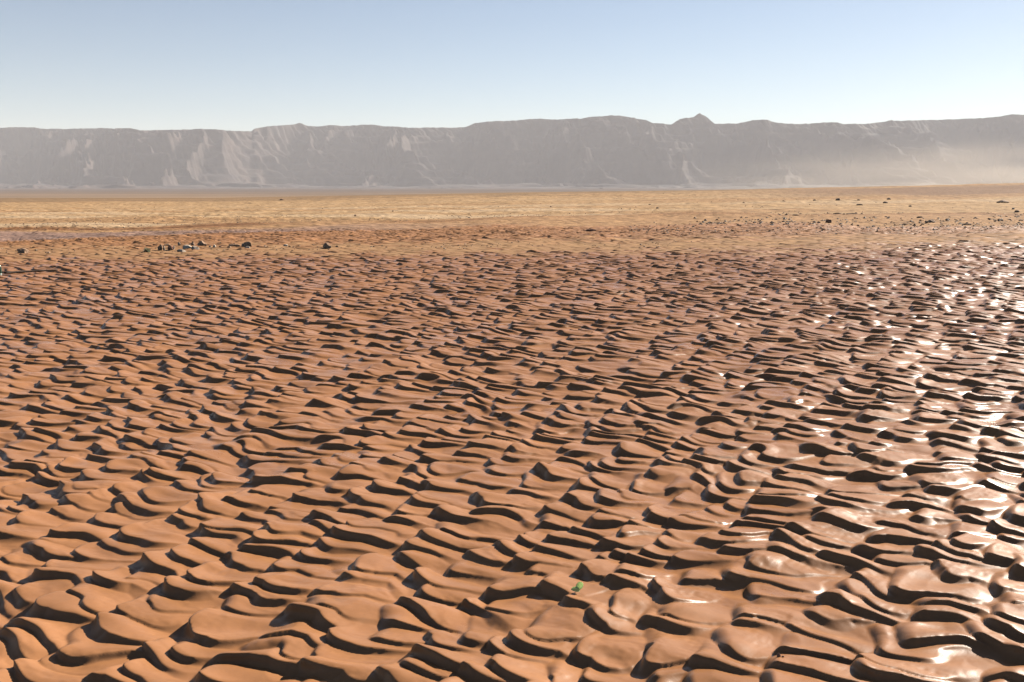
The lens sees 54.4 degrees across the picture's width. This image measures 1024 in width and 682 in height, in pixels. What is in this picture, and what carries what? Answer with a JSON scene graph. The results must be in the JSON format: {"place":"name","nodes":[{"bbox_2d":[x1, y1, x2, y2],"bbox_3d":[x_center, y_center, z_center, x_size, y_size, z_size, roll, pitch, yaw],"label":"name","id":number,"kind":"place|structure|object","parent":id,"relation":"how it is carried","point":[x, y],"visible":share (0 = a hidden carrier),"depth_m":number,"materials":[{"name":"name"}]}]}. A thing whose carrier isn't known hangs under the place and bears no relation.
{"place":"outdoors","nodes":[
{"label":"outdoors","id":0,"kind":"place"},
{"bbox_2d":[0,183,1023,681],"bbox_3d":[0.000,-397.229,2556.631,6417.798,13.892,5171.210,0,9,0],"label":"ground","id":1,"kind":"structure","parent":0,"point":[410,453],"depth_m":6.30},
{"bbox_2d":[17,248,28,252],"bbox_3d":[-11.272,-2.062,22.914,0.270,0.153,0.169,3,9,16],"label":"rock","id":2,"kind":"object","parent":1,"relation":"on","point":[21,250],"visible":0.87,"depth_m":22.85,"materials":[{"name":"stone"}]},
{"bbox_2d":[197,241,206,245],"bbox_3d":[-7.899,-2.474,25.398,0.227,0.177,0.167,-4,10,-25],"label":"rock","id":3,"kind":"object","parent":1,"relation":"on","point":[201,243],"visible":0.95,"depth_m":25.35,"materials":[{"name":"stone"}]},
{"bbox_2d":[243,242,251,246],"bbox_3d":[-6.738,-2.449,25.404,0.232,0.181,0.172,3,9,17],"label":"rock","id":4,"kind":"object","parent":1,"relation":"on","point":[245,244],"visible":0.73,"depth_m":25.35,"materials":[{"name":"stone"}]},
{"bbox_2d":[323,242,331,248],"bbox_3d":[-4.599,-2.348,24.772,0.226,0.204,0.150,0,9,-1],"label":"rock","id":5,"kind":"object","parent":1,"relation":"on","point":[326,245],"visible":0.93,"depth_m":24.72,"materials":[{"name":"stone"}]},
{"bbox_2d":[571,582,582,591],"bbox_3d":[0.253,0.956,3.837,0.049,0.052,0.020,-3,10,-21],"label":"seedling","id":6,"kind":"object","parent":1,"relation":"on","point":[578,587],"visible":1,"depth_m":3.84,"materials":[{"name":"green plant"}]},
{"bbox_2d":[0,113,1023,188],"bbox_3d":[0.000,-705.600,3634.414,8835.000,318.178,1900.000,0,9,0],"label":"mountain escarpment","id":7,"kind":"structure","parent":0,"point":[699,151],"depth_m":3768.38,"materials":[{"name":"grey stone"}]},
{"bbox_2d":[0,192,1023,254],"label":"gravel","id":8,"kind":"structure","parent":0,"point":[814,222],"depth_m":38.00,"materials":[{"name":"stone"}]},
{"bbox_2d":[0,0,1023,130],"label":"sky","id":9,"kind":"structure","parent":0,"point":[232,65],"materials":[{"name":"blue"}]}
]}

